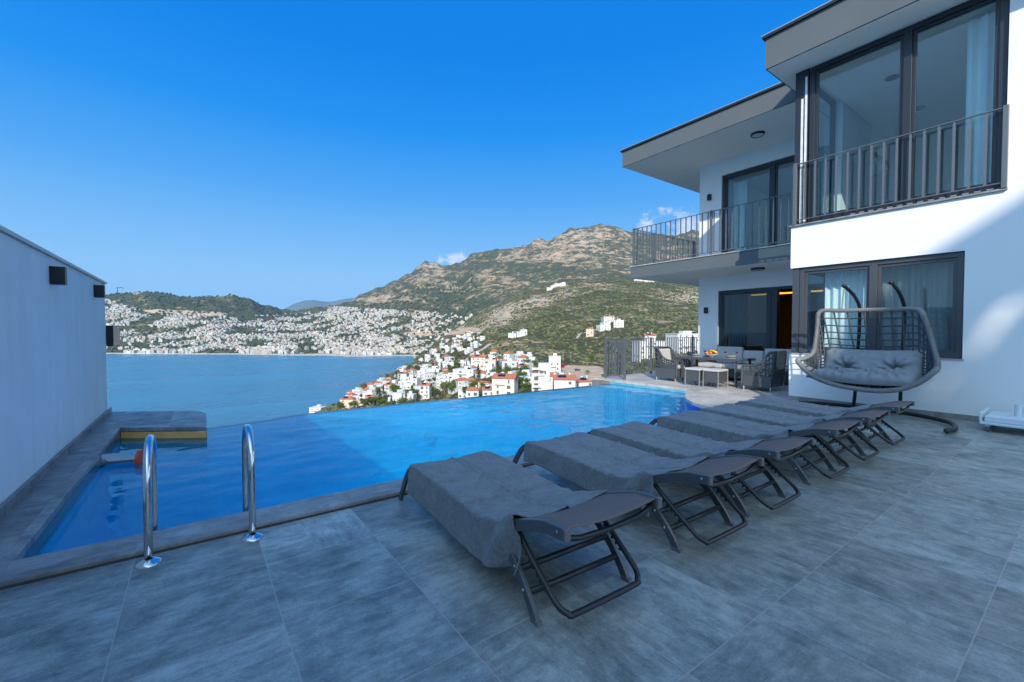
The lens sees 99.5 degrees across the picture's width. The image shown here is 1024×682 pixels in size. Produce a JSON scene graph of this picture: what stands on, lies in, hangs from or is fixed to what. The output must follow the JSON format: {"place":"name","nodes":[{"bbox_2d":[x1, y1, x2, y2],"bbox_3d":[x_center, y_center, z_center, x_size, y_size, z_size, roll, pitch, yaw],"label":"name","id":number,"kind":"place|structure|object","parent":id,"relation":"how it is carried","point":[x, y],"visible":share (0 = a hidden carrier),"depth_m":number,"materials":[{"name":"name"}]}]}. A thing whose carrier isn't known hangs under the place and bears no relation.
{"place":"outdoors","nodes":[
{"label":"outdoors","id":0,"kind":"place"},
{"bbox_2d":[106,354,413,427],"bbox_3d":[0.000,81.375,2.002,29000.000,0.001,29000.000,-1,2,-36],"label":"sea","id":1,"kind":"structure","parent":0,"point":[223,389],"depth_m":690.02,"materials":[{"name":"liquid"}]},
{"bbox_2d":[22,380,609,558],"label":"pool weir wall","id":2,"kind":"structure","parent":0,"point":[597,382],"depth_m":7.62,"materials":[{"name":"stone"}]},
{"bbox_2d":[0,411,205,575],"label":"pool coping","id":3,"kind":"object","parent":2,"relation":"on","point":[26,520],"visible":0.87,"depth_m":4.09,"materials":[{"name":"stone"}]},
{"bbox_2d":[285,298,353,310],"bbox_3d":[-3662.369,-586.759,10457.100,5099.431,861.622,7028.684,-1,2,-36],"label":"hills","id":4,"kind":"structure","parent":0,"point":[306,304],"depth_m":9116.10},
{"bbox_2d":[105,224,698,409],"bbox_3d":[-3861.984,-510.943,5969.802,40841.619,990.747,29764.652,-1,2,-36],"label":"hillside ground","id":5,"kind":"structure","parent":0,"point":[599,252],"depth_m":2296.15,"materials":[{"name":"plant"}]},
{"bbox_2d":[105,298,472,354],"bbox_3d":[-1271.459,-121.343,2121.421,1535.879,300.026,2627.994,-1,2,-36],"label":"town","id":6,"kind":"object","parent":5,"relation":"on","point":[361,349],"visible":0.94,"depth_m":1871.31},
{"bbox_2d":[309,404,326,412],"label":"village house","id":7,"kind":"structure","parent":5,"relation":"on","point":[317,408],"depth_m":398.40,"materials":[{"name":"paint"}]},
{"bbox_2d":[339,395,355,408],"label":"village house","id":8,"kind":"structure","parent":5,"relation":"on","point":[346,400],"depth_m":359.51,"materials":[{"name":"paint"}]},
{"bbox_2d":[351,400,360,407],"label":"leafy tree","id":9,"kind":"object","parent":5,"relation":"on","point":[354,403],"visible":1,"depth_m":329.72,"materials":[{"name":"green plant"}]},
{"bbox_2d":[362,389,377,398],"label":"village house","id":10,"kind":"structure","parent":5,"relation":"on","point":[370,391],"depth_m":373.51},
{"bbox_2d":[384,381,394,392],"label":"village house","id":11,"kind":"structure","parent":5,"relation":"on","point":[386,387],"depth_m":404.96,"materials":[{"name":"paint"}]},
{"bbox_2d":[388,391,407,403],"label":"village house","id":12,"kind":"structure","parent":5,"relation":"on","point":[396,396],"depth_m":311.93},
{"bbox_2d":[105,274,698,412],"bbox_3d":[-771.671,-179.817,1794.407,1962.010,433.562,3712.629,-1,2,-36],"label":"scrub","id":13,"kind":"object","parent":5,"relation":"on","point":[681,327],"visible":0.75,"depth_m":1106.46,"materials":[{"name":"plant"}]},
{"bbox_2d":[398,371,408,379],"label":"village house","id":14,"kind":"structure","parent":5,"relation":"on","point":[403,374],"depth_m":494.66,"materials":[{"name":"paint"}]},
{"bbox_2d":[403,391,416,401],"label":"village house","id":15,"kind":"structure","parent":5,"relation":"on","point":[411,394],"depth_m":310.20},
{"bbox_2d":[406,376,420,388],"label":"village house","id":16,"kind":"structure","parent":5,"relation":"on","point":[415,380],"depth_m":374.25,"materials":[{"name":"paint"}]},
{"bbox_2d":[419,381,432,399],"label":"village house","id":17,"kind":"structure","parent":5,"relation":"on","point":[425,390],"depth_m":322.74,"materials":[{"name":"paint"}]},
{"bbox_2d":[425,353,431,361],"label":"village house","id":18,"kind":"structure","parent":5,"relation":"on","point":[428,356],"depth_m":688.89,"materials":[{"name":"paint"}]},
{"bbox_2d":[425,373,434,382],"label":"village house","id":19,"kind":"structure","parent":5,"relation":"on","point":[430,376],"depth_m":424.71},
{"bbox_2d":[423,366,443,379],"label":"village house","id":20,"kind":"structure","parent":5,"relation":"on","point":[433,369],"depth_m":435.82,"materials":[{"name":"paint"}]},
{"bbox_2d":[439,374,452,390],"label":"village house","id":21,"kind":"structure","parent":5,"relation":"on","point":[450,376],"depth_m":338.93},
{"bbox_2d":[442,360,453,366],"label":"village house","id":22,"kind":"structure","parent":5,"relation":"on","point":[450,362],"depth_m":456.75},
{"bbox_2d":[448,387,460,394],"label":"village house","id":23,"kind":"structure","parent":5,"relation":"on","point":[455,390],"depth_m":308.08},
{"bbox_2d":[455,377,466,386],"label":"village house","id":24,"kind":"structure","parent":5,"relation":"on","point":[459,381],"depth_m":316.73,"materials":[{"name":"paint"}]},
{"bbox_2d":[458,385,465,397],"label":"village house","id":25,"kind":"structure","parent":5,"relation":"on","point":[461,394],"depth_m":261.24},
{"bbox_2d":[452,366,476,379],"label":"village house","id":26,"kind":"structure","parent":5,"relation":"on","point":[467,372],"depth_m":336.31,"materials":[{"name":"paint"}]},
{"bbox_2d":[464,347,472,354],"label":"village house","id":27,"kind":"structure","parent":5,"relation":"on","point":[468,350],"depth_m":534.04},
{"bbox_2d":[465,385,479,396],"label":"village house","id":28,"kind":"structure","parent":5,"relation":"on","point":[472,391],"depth_m":238.66,"materials":[{"name":"paint"}]},
{"bbox_2d":[471,341,478,347],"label":"village house","id":29,"kind":"structure","parent":5,"relation":"on","point":[475,344],"depth_m":560.93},
{"bbox_2d":[470,353,488,368],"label":"village house","id":30,"kind":"structure","parent":5,"relation":"on","point":[476,359],"depth_m":383.65,"materials":[{"name":"paint"}]},
{"bbox_2d":[475,369,484,381],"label":"village house","id":31,"kind":"structure","parent":5,"relation":"on","point":[482,374],"depth_m":316.32,"materials":[{"name":"paint"}]},
{"bbox_2d":[477,381,491,387],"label":"village house","id":32,"kind":"structure","parent":5,"relation":"on","point":[486,383],"depth_m":290.71,"materials":[{"name":"ceramic"}]},
{"bbox_2d":[482,385,491,395],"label":"village house","id":33,"kind":"structure","parent":5,"relation":"on","point":[487,391],"depth_m":224.63,"materials":[{"name":"paint"}]},
{"bbox_2d":[481,363,495,374],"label":"village house","id":34,"kind":"structure","parent":5,"relation":"on","point":[488,368],"depth_m":332.69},
{"bbox_2d":[483,357,499,366],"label":"village house","id":35,"kind":"structure","parent":5,"relation":"on","point":[491,360],"depth_m":347.44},
{"bbox_2d":[491,371,518,394],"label":"village house","id":36,"kind":"structure","parent":5,"relation":"on","point":[504,383],"depth_m":220.42,"materials":[{"name":"paint"}]},
{"bbox_2d":[503,351,513,360],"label":"village house","id":37,"kind":"structure","parent":5,"relation":"on","point":[508,354],"depth_m":395.65,"materials":[{"name":"paint"}]},
{"bbox_2d":[502,358,516,368],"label":"village house","id":38,"kind":"structure","parent":5,"relation":"on","point":[509,362],"depth_m":321.30,"materials":[{"name":"paint"}]},
{"bbox_2d":[508,332,516,337],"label":"village house","id":39,"kind":"structure","parent":5,"relation":"on","point":[512,335],"depth_m":579.97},
{"bbox_2d":[514,351,524,360],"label":"village house","id":40,"kind":"structure","parent":5,"relation":"on","point":[519,353],"depth_m":404.09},
{"bbox_2d":[516,328,526,336],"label":"village house","id":41,"kind":"structure","parent":5,"relation":"on","point":[522,332],"depth_m":578.95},
{"bbox_2d":[516,369,531,376],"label":"village house","id":42,"kind":"structure","parent":5,"relation":"on","point":[528,372],"depth_m":267.98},
{"bbox_2d":[517,355,531,362],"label":"village house","id":43,"kind":"structure","parent":5,"relation":"on","point":[522,357],"depth_m":371.81,"materials":[{"name":"paint"}]},
{"bbox_2d":[518,375,530,388],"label":"leafy tree","id":44,"kind":"object","parent":5,"relation":"on","point":[520,379],"visible":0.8,"depth_m":238.11,"materials":[{"name":"green plant"}]},
{"bbox_2d":[520,381,531,391],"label":"leafy tree","id":45,"kind":"object","parent":5,"relation":"on","point":[526,385],"visible":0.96,"depth_m":217.95,"materials":[{"name":"green plant"}]},
{"bbox_2d":[525,352,535,359],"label":"village house","id":46,"kind":"structure","parent":5,"relation":"on","point":[530,355],"depth_m":415.43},
{"bbox_2d":[531,362,549,390],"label":"village house","id":47,"kind":"structure","parent":5,"relation":"on","point":[541,379],"depth_m":206.48,"materials":[{"name":"paint"}]},
{"bbox_2d":[534,372,553,388],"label":"village house","id":48,"kind":"structure","parent":5,"relation":"on","point":[551,380],"depth_m":211.05,"materials":[{"name":"paint"}]},
{"bbox_2d":[548,353,560,373],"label":"village house","id":49,"kind":"structure","parent":5,"relation":"on","point":[554,360],"depth_m":282.56,"materials":[{"name":"paint"}]},
{"bbox_2d":[553,372,576,388],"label":"village house","id":50,"kind":"structure","parent":5,"relation":"on","point":[563,381],"depth_m":195.74,"materials":[{"name":"paint"}]},
{"bbox_2d":[575,375,591,386],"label":"village house","id":51,"kind":"structure","parent":5,"relation":"on","point":[580,382],"depth_m":203.37,"materials":[{"name":"paint"}]},
{"bbox_2d":[586,327,593,336],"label":"village house","id":52,"kind":"structure","parent":5,"relation":"on","point":[589,331],"depth_m":573.91,"materials":[{"name":"paint"}]},
{"bbox_2d":[588,354,595,364],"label":"leafy tree","id":53,"kind":"object","parent":5,"relation":"on","point":[592,357],"visible":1,"depth_m":392.12,"materials":[{"name":"green plant"}]},
{"bbox_2d":[596,321,610,331],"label":"village house","id":54,"kind":"structure","parent":5,"relation":"on","point":[605,325],"depth_m":602.80,"materials":[{"name":"paint"}]},
{"bbox_2d":[601,314,613,322],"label":"village house","id":55,"kind":"structure","parent":5,"relation":"on","point":[609,318],"depth_m":651.00,"materials":[{"name":"paint"}]},
{"bbox_2d":[613,319,623,327],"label":"village house","id":56,"kind":"structure","parent":5,"relation":"on","point":[618,323],"depth_m":619.28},
{"bbox_2d":[632,338,664,362],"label":"village house","id":57,"kind":"structure","parent":5,"relation":"on","point":[644,349],"depth_m":308.08,"materials":[{"name":"paint"}]},
{"bbox_2d":[642,332,656,340],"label":"village house","id":58,"kind":"structure","parent":5,"relation":"on","point":[649,335],"depth_m":356.23,"materials":[{"name":"paint"}]},
{"bbox_2d":[666,331,697,353],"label":"village house","id":59,"kind":"structure","parent":5,"relation":"on","point":[684,334],"depth_m":299.56,"materials":[{"name":"paint"}]},
{"bbox_2d":[0,0,829,308],"label":"sky","id":60,"kind":"structure","parent":0,"point":[281,154],"materials":[{"name":"blue"}]},
{"bbox_2d":[464,343,494,360],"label":"village lane","id":61,"kind":"structure","parent":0,"point":[486,346],"depth_m":540.59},
{"bbox_2d":[0,405,1023,681],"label":"pool deck","id":62,"kind":"structure","parent":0,"point":[902,561],"depth_m":2.27,"materials":[{"name":"tile"}]},
{"bbox_2d":[0,225,106,503],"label":"garden wall","id":63,"kind":"structure","parent":62,"relation":"on","point":[53,386],"depth_m":4.14,"materials":[{"name":"paint"}]},
{"bbox_2d":[0,407,111,520],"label":"wall skirting","id":64,"kind":"object","parent":63,"relation":"attached to","point":[16,497],"depth_m":4.05,"materials":[{"name":"stone"}]},
{"bbox_2d":[49,266,66,284],"bbox_3d":[-4.652,-0.667,4.446,0.115,0.184,0.090,-1,2,-36],"label":"wall lamp","id":65,"kind":"object","parent":63,"relation":"attached to","point":[57,275],"visible":1,"depth_m":4.41,"materials":[{"name":"black metal"}]},
{"bbox_2d":[93,285,104,297],"bbox_3d":[-6.036,-0.724,6.344,0.115,0.184,0.090,-1,2,-36],"label":"wall lamp","id":66,"kind":"object","parent":63,"relation":"attached to","point":[99,291],"visible":1,"depth_m":6.31,"materials":[{"name":"black metal"}]},
{"bbox_2d":[106,325,119,345],"bbox_3d":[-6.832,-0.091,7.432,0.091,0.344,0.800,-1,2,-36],"label":"wall lamp","id":67,"kind":"object","parent":63,"relation":"attached to","point":[112,335],"visible":1,"depth_m":7.13,"materials":[{"name":"black metal"}]},
{"bbox_2d":[134,424,263,568],"bbox_3d":[-2.105,1.490,2.960,0.674,1.776,0.597,-1,2,-36],"label":"pool ladder","id":68,"kind":"object","parent":62,"relation":"attached to","point":[150,494],"visible":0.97,"depth_m":2.90,"materials":[{"name":"metal"}]},
{"bbox_2d":[0,464,534,589],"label":"coping shadow gap","id":69,"kind":"object","parent":62,"relation":"on","point":[128,558],"depth_m":2.80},
{"bbox_2d":[398,468,661,627],"bbox_3d":[-0.086,1.064,2.917,0.674,0.550,2.084,-1,2,-34],"label":"sun lounger","id":70,"kind":"object","parent":62,"relation":"on","point":[600,511],"visible":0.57,"depth_m":2.18,"materials":[{"name":"metal"}]},
{"bbox_2d":[407,451,608,575],"bbox_3d":[-0.111,1.033,2.920,0.765,0.369,1.444,-1,2,-34],"label":"beach towel","id":71,"kind":"object","parent":70,"relation":"on","point":[472,503],"visible":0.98,"depth_m":2.76,"materials":[{"name":"fabric"}]},
{"bbox_2d":[512,444,763,553],"bbox_3d":[0.831,1.048,3.593,0.673,0.550,2.084,-1,2,-35],"label":"sun lounger","id":72,"kind":"object","parent":62,"relation":"on","point":[702,473],"visible":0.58,"depth_m":2.86,"materials":[{"name":"metal"}]},
{"bbox_2d":[523,432,710,516],"bbox_3d":[0.789,0.999,3.594,0.795,0.298,1.428,-1,2,-35],"label":"beach towel","id":73,"kind":"object","parent":72,"relation":"on","point":[587,461],"visible":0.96,"depth_m":3.50,"materials":[{"name":"fabric"}]},
{"bbox_2d":[587,431,814,517],"bbox_3d":[1.534,1.035,4.111,0.673,0.550,2.084,-1,2,-36],"label":"sun lounger","id":74,"kind":"object","parent":62,"relation":"on","point":[773,448],"visible":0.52,"depth_m":3.38,"materials":[{"name":"fabric"}]},
{"bbox_2d":[590,421,764,473],"bbox_3d":[1.514,0.968,4.112,0.757,0.265,1.450,-1,2,-36],"label":"beach towel","id":75,"kind":"object","parent":74,"relation":"on","point":[662,441],"visible":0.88,"depth_m":4.08,"materials":[{"name":"fabric"}]},
{"bbox_2d":[649,418,861,485],"bbox_3d":[2.455,1.018,4.782,0.673,0.550,2.084,-1,2,-36],"label":"sun lounger","id":76,"kind":"object","parent":62,"relation":"on","point":[830,428],"visible":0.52,"depth_m":4.05,"materials":[{"name":"fabric"}]},
{"bbox_2d":[657,410,816,442],"bbox_3d":[2.425,0.952,4.780,0.778,0.300,1.444,-1,2,-36],"label":"beach towel","id":77,"kind":"object","parent":76,"relation":"on","point":[718,427],"visible":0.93,"depth_m":4.73,"materials":[{"name":"fabric"}]},
{"bbox_2d":[680,410,889,466],"bbox_3d":[3.183,1.005,5.312,0.673,0.550,2.084,-1,2,-36],"label":"sun lounger","id":78,"kind":"object","parent":62,"relation":"on","point":[865,416],"visible":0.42,"depth_m":4.61,"materials":[{"name":"metal"}]},
{"bbox_2d":[699,403,845,426],"bbox_3d":[3.148,0.932,5.316,0.777,0.276,1.430,-1,2,-36],"label":"beach towel","id":79,"kind":"object","parent":78,"relation":"on","point":[762,415],"visible":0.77,"depth_m":5.30,"materials":[{"name":"fabric"}]},
{"bbox_2d":[734,401,914,450],"bbox_3d":[3.999,0.991,5.906,0.673,0.550,2.084,-1,2,-36],"label":"sun lounger","id":80,"kind":"object","parent":62,"relation":"on","point":[894,406],"visible":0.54,"depth_m":5.18,"materials":[{"name":"fabric"}]},
{"bbox_2d":[738,397,873,416],"bbox_3d":[3.965,0.912,5.908,0.779,0.234,1.431,-1,2,-36],"label":"beach towel","id":81,"kind":"object","parent":80,"relation":"on","point":[799,408],"visible":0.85,"depth_m":5.88,"materials":[{"name":"fabric"}]},
{"bbox_2d":[795,280,957,433],"bbox_3d":[5.695,0.134,7.064,1.378,2.164,2.364,-1,2,-36],"label":"hanging swing chair","id":82,"kind":"object","parent":62,"relation":"on","point":[857,369],"visible":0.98,"depth_m":6.85,"materials":[{"name":"wicker"}]},
{"bbox_2d":[979,404,1023,430],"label":"parasol base","id":83,"kind":"object","parent":62,"relation":"on","point":[988,418],"visible":1,"depth_m":5.96,"materials":[{"name":"white plastic"}]},
{"bbox_2d":[588,372,795,407],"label":"terrace","id":84,"kind":"structure","parent":0,"point":[706,396],"depth_m":10.26,"materials":[{"name":"tile"}]},
{"bbox_2d":[609,338,625,379],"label":"pool end gate","id":85,"kind":"structure","parent":84,"relation":"on","point":[624,359],"depth_m":12.37,"materials":[{"name":"metal"}]},
{"bbox_2d":[604,337,697,377],"bbox_3d":[5.475,0.449,14.796,6.740,1.175,0.060,-1,2,-36],"label":"terrace fence","id":86,"kind":"object","parent":84,"relation":"on","point":[692,346],"visible":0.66,"depth_m":13.80,"materials":[{"name":"metal"}]},
{"bbox_2d":[654,346,689,381],"bbox_3d":[4.492,0.630,12.193,0.672,0.940,0.756,-1,2,-36],"label":"wicker armchair","id":87,"kind":"object","parent":84,"relation":"on","point":[666,366],"visible":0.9,"depth_m":12.11,"materials":[{"name":"wicker"}]},
{"bbox_2d":[685,367,708,386],"bbox_3d":[4.724,0.903,11.066,0.480,0.450,0.420,-1,2,-36],"label":"wicker stool","id":88,"kind":"object","parent":84,"relation":"on","point":[694,374],"visible":0.82,"depth_m":10.92,"materials":[{"name":"wicker"}]},
{"bbox_2d":[703,368,727,387],"bbox_3d":[5.027,0.912,10.718,0.480,0.450,0.420,-1,2,-36],"label":"wicker stool","id":89,"kind":"object","parent":84,"relation":"on","point":[715,375],"visible":1,"depth_m":10.59,"materials":[{"name":"wicker"}]},
{"bbox_2d":[677,355,755,387],"bbox_3d":[5.349,0.770,11.419,0.830,0.698,1.680,-1,2,-36],"label":"dining table","id":90,"kind":"object","parent":84,"relation":"on","point":[721,358],"visible":0.97,"depth_m":11.18,"materials":[{"name":"grey wicker"}]},
{"bbox_2d":[705,350,717,356],"bbox_3d":[5.294,0.325,11.509,0.327,0.185,0.327,0,1,16],"label":"fruit bowl","id":91,"kind":"object","parent":90,"relation":"on","point":[711,353],"visible":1,"depth_m":11.44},
{"bbox_2d":[692,346,790,382],"bbox_3d":[6.499,0.639,12.198,0.950,0.922,2.530,-1,2,-36],"label":"corner sofa","id":92,"kind":"object","parent":84,"relation":"on","point":[759,356],"visible":0.43,"depth_m":12.27,"materials":[{"name":"fabric"}]},
{"bbox_2d":[741,350,786,391],"bbox_3d":[5.912,0.680,10.177,0.672,0.940,0.756,-1,2,-36],"label":"wicker armchair","id":93,"kind":"object","parent":84,"relation":"on","point":[770,374],"visible":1,"depth_m":9.94,"materials":[{"name":"wicker"}]},
{"bbox_2d":[620,0,1023,415],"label":"villa","id":94,"kind":"object","parent":84,"relation":"on","point":[850,74],"visible":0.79,"depth_m":8.17,"materials":[{"name":"paint"}]},
{"bbox_2d":[632,192,792,265],"bbox_3d":[6.851,-2.997,13.146,3.760,1.225,4.890,-1,2,-36],"label":"balcony railing","id":95,"kind":"object","parent":94,"relation":"on","point":[710,238],"visible":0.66,"depth_m":12.10,"materials":[{"name":"metal"}]},
{"bbox_2d":[719,288,771,350],"bbox_3d":[6.973,-0.240,13.012,0.100,2.600,1.520,-1,2,-36],"label":"window","id":96,"kind":"structure","parent":94,"relation":"in","point":[744,315],"depth_m":12.96,"materials":[{"name":"black glass"}]},
{"bbox_2d":[751,131,764,137],"bbox_3d":[6.530,-5.485,11.520,0.340,0.060,0.340,-1,2,-36],"label":"ceiling lamp","id":97,"kind":"object","parent":94,"relation":"attached to","point":[757,134],"visible":1,"depth_m":11.47,"materials":[{"name":"white plastic"}]},
{"bbox_2d":[751,267,764,270],"bbox_3d":[6.580,-1.926,11.607,0.340,0.060,0.340,-1,2,-36],"label":"ceiling lamp","id":98,"kind":"object","parent":94,"relation":"attached to","point":[757,268],"visible":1,"depth_m":11.51,"materials":[{"name":"white plastic"}]},
{"bbox_2d":[722,145,828,252],"bbox_3d":[7.401,-3.724,12.328,0.112,2.700,2.850,-1,2,-36],"label":"window frame","id":99,"kind":"structure","parent":94,"relation":"in","point":[773,181],"depth_m":12.30,"materials":[{"name":"black metal"}]},
{"bbox_2d":[809,273,824,346],"bbox_3d":[6.394,-0.619,9.220,1.530,1.715,0.090,-1,2,-36],"label":"window frame","id":100,"kind":"structure","parent":94,"relation":"in","point":[819,274],"depth_m":9.64,"materials":[{"name":"black metal"}]},
{"bbox_2d":[819,88,835,211],"bbox_3d":[6.475,-3.810,9.200,1.730,3.015,0.090,-1,2,-36],"label":"window frame","id":101,"kind":"structure","parent":94,"relation":"in","point":[832,103],"depth_m":9.65,"materials":[{"name":"black metal"}]},
{"bbox_2d":[799,252,964,358],"bbox_3d":[6.432,-0.583,7.741,0.112,1.675,2.285,-1,2,-36],"label":"window frame","id":102,"kind":"structure","parent":94,"relation":"in","point":[873,278],"depth_m":7.65,"materials":[{"name":"black metal"}]},
{"bbox_2d":[788,395,979,421],"bbox_3d":[9.348,1.268,3.608,0.016,0.083,12.768,-1,2,-36],"label":"villa skirting","id":103,"kind":"object","parent":94,"relation":"attached to","point":[948,415],"visible":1,"depth_m":7.11,"materials":[{"name":"stone"}]},
{"bbox_2d":[792,104,1009,224],"bbox_3d":[6.486,-2.878,7.526,0.210,1.205,2.825,-1,2,-36],"label":"window railing","id":104,"kind":"object","parent":94,"relation":"on","point":[1005,147],"depth_m":7.21,"materials":[{"name":"metal"}]},
{"bbox_2d":[808,0,1009,221],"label":"window frame","id":105,"kind":"structure","parent":94,"relation":"in","point":[908,36],"depth_m":7.26,"materials":[{"name":"black metal"}]},
{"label":"pool basin","id":106,"kind":"structure","parent":0,"visible":0},
{"bbox_2d":[23,432,120,557],"bbox_3d":[-4.244,1.389,4.348,0.020,0.130,4.370,-1,2,-36],"label":"pool edge tile","id":107,"kind":"object","parent":106,"relation":"attached to","point":[36,547],"visible":0.4,"depth_m":3.54,"materials":[{"name":"grey stone tile"}]},
{"bbox_2d":[0,425,656,586],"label":"pool coping","id":108,"kind":"object","parent":106,"relation":"on","point":[38,566],"visible":0.28,"depth_m":2.91,"materials":[{"name":"stone"}]},
{"bbox_2d":[36,384,696,555],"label":"pool water","id":109,"kind":"structure","parent":106,"relation":"in","point":[298,457],"depth_m":5.59,"materials":[{"name":"liquid"}]},
{"bbox_2d":[99,450,142,466],"bbox_3d":[-4.440,1.369,4.949,0.360,0.220,0.220,-1,2,-22],"label":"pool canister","id":110,"kind":"object","parent":109,"relation":"in","point":[121,459],"visible":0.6,"depth_m":4.88,"materials":[{"name":"plastic"}]},
{"bbox_2d":[610,381,686,392],"bbox_3d":[3.487,1.227,11.336,0.150,0.090,2.560,-1,2,-36],"label":"pool waterline tile","id":111,"kind":"object","parent":106,"relation":"attached to","point":[657,388],"visible":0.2,"depth_m":11.32,"materials":[{"name":"tile"}]},
{"bbox_2d":[685,400,699,409],"bbox_3d":[3.789,1.937,8.934,0.430,1.388,2.759,0,1,7],"label":"pool mosaic curve","id":112,"kind":"object","parent":106,"relation":"on","point":[692,406],"visible":0.1,"depth_m":8.44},
{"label":"pool corner base","id":113,"kind":"structure","parent":0,"visible":0},
{"bbox_2d":[121,429,206,437],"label":"pool corner wall","id":114,"kind":"structure","parent":113,"relation":"on","point":[199,434],"depth_m":6.13,"materials":[{"name":"stone"}]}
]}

